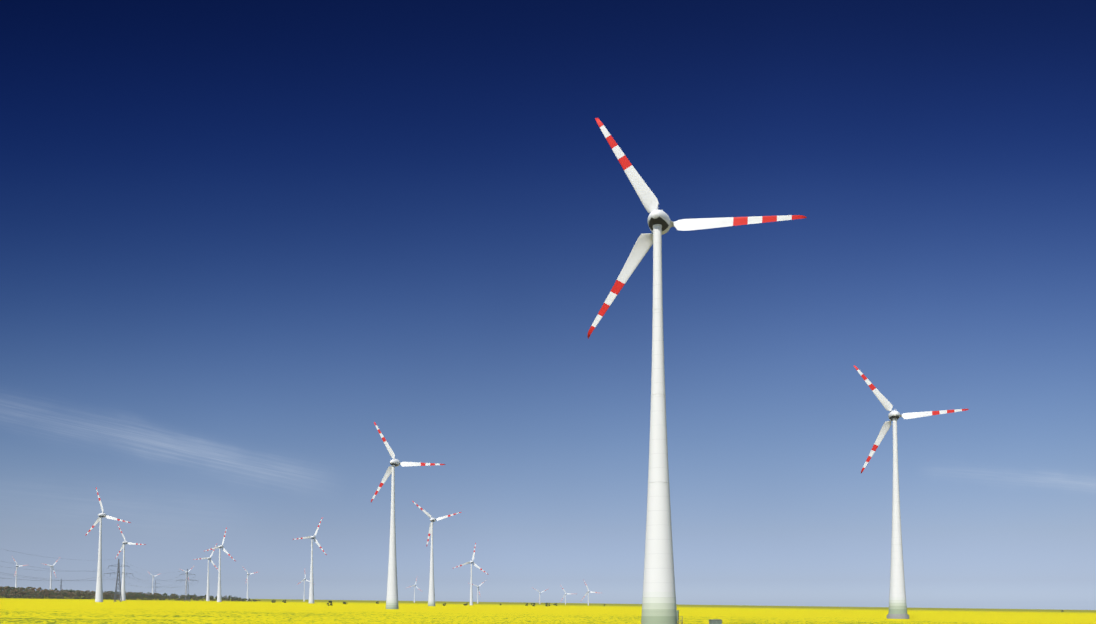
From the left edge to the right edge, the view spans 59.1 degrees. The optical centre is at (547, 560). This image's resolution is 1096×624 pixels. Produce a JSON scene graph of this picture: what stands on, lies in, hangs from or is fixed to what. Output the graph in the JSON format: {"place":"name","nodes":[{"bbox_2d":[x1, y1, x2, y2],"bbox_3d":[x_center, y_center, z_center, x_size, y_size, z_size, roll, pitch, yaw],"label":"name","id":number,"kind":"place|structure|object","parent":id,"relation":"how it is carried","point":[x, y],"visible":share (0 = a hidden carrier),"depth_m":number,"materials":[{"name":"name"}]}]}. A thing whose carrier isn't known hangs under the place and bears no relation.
{"place":"outdoors","nodes":[
{"label":"outdoors","id":0,"kind":"place"},
{"bbox_2d":[0,596,1095,623],"bbox_3d":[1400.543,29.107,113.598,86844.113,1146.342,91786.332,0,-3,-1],"label":"flower field","id":1,"kind":"structure","parent":0,"point":[13,610],"depth_m":483.38,"materials":[{"name":"yellow plant"}]},
{"bbox_2d":[13,558,25,587],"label":"turbine","id":2,"kind":"object","parent":1,"relation":"on","point":[17,566],"visible":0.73,"depth_m":2462.00,"materials":[{"name":"metal"}]},
{"bbox_2d":[41,560,57,589],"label":"turbine","id":3,"kind":"object","parent":1,"relation":"on","point":[52,566],"visible":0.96,"depth_m":2479.92,"materials":[{"name":"metal"}]},
{"bbox_2d":[0,549,197,601],"bbox_3d":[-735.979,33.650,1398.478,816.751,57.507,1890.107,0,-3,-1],"label":"power lines","id":4,"kind":"object","parent":1,"relation":"on","point":[117,584],"visible":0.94,"depth_m":1044.61,"materials":[{"name":"metal"}]},
{"bbox_2d":[86,487,130,601],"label":"turbine","id":5,"kind":"object","parent":1,"relation":"on","point":[99,593],"visible":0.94,"depth_m":1027.92,"materials":[{"name":"metal"}]},
{"bbox_2d":[0,586,260,601],"bbox_3d":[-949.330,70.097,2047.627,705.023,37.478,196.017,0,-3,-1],"label":"trees","id":6,"kind":"object","parent":1,"relation":"on","point":[22,592],"visible":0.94,"depth_m":2006.37,"materials":[{"name":"green plant"}]},
{"bbox_2d":[115,526,145,600],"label":"turbine","id":7,"kind":"object","parent":1,"relation":"on","point":[123,578],"visible":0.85,"depth_m":1502.58,"materials":[{"name":"metal"}]},
{"bbox_2d":[180,565,194,599],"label":"turbine","id":8,"kind":"object","parent":1,"relation":"on","point":[186,578],"visible":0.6,"depth_m":2875.15,"materials":[{"name":"metal"}]},
{"bbox_2d":[193,545,218,600],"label":"turbine","id":9,"kind":"object","parent":1,"relation":"on","point":[207,593],"visible":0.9,"depth_m":1848.67,"materials":[{"name":"metal"}]},
{"bbox_2d":[205,528,234,601],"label":"turbine","id":10,"kind":"object","parent":1,"relation":"on","point":[219,599],"visible":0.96,"depth_m":1510.76,"materials":[{"name":"metal"}]},
{"bbox_2d":[245,570,256,600],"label":"turbine","id":11,"kind":"object","parent":1,"relation":"on","point":[247,583],"visible":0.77,"depth_m":2780.07,"materials":[{"name":"metal"}]},
{"bbox_2d":[297,569,313,600],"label":"turbine","id":12,"kind":"object","parent":1,"relation":"on","point":[304,579],"visible":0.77,"depth_m":2782.51,"materials":[{"name":"metal"}]},
{"bbox_2d":[293,517,325,603],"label":"turbine","id":13,"kind":"object","parent":1,"relation":"on","point":[311,594],"visible":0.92,"depth_m":1378.92,"materials":[{"name":"metal"}]},
{"bbox_2d":[371,422,445,608],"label":"turbine","id":14,"kind":"object","parent":1,"relation":"on","point":[392,596],"visible":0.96,"depth_m":639.82,"materials":[{"name":"metal"}]},
{"bbox_2d":[407,578,420,602],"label":"turbine","id":15,"kind":"object","parent":1,"relation":"on","point":[414,589],"visible":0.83,"depth_m":3217.45,"materials":[{"name":"metal"}]},
{"bbox_2d":[412,501,460,605],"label":"turbine","id":16,"kind":"object","parent":1,"relation":"on","point":[431,598],"visible":0.92,"depth_m":1086.00,"materials":[{"name":"metal"}]},
{"bbox_2d":[452,543,488,604],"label":"turbine","id":17,"kind":"object","parent":1,"relation":"on","point":[471,592],"visible":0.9,"depth_m":1544.09,"materials":[{"name":"metal"}]},
{"bbox_2d":[469,580,485,603],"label":"turbine","id":18,"kind":"object","parent":1,"relation":"on","point":[478,590],"visible":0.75,"depth_m":2904.96,"materials":[{"name":"metal"}]},
{"bbox_2d":[560,586,570,604],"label":"turbine","id":19,"kind":"object","parent":1,"relation":"on","point":[564,595],"visible":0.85,"depth_m":2891.09,"materials":[{"name":"metal"}]},
{"bbox_2d":[581,581,598,604],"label":"turbine","id":20,"kind":"object","parent":1,"relation":"on","point":[588,591],"visible":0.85,"depth_m":2393.39,"materials":[{"name":"metal"}]},
{"bbox_2d":[271,600,1063,611],"bbox_3d":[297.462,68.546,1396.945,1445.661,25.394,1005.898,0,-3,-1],"label":"hedge bushes","id":21,"kind":"object","parent":1,"relation":"on","point":[330,602],"visible":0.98,"depth_m":1394.60,"materials":[{"name":"green plant"}]},
{"bbox_2d":[587,118,806,623],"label":"turbine","id":22,"kind":"object","parent":1,"relation":"on","point":[659,601],"visible":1,"depth_m":231.10,"materials":[{"name":"metal"}]},
{"bbox_2d":[709,619,721,623],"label":"transformer kiosk","id":23,"kind":"object","parent":1,"relation":"on","point":[715,621],"visible":1,"depth_m":228.45,"materials":[{"name":"paint"}]},
{"bbox_2d":[854,366,968,618],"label":"turbine","id":24,"kind":"object","parent":1,"relation":"on","point":[897,603],"visible":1,"depth_m":476.72,"materials":[{"name":"metal"}]},
{"bbox_2d":[0,0,1095,609],"label":"sky","id":25,"kind":"structure","parent":0,"point":[240,240],"materials":[{"name":"blue"}]}
]}

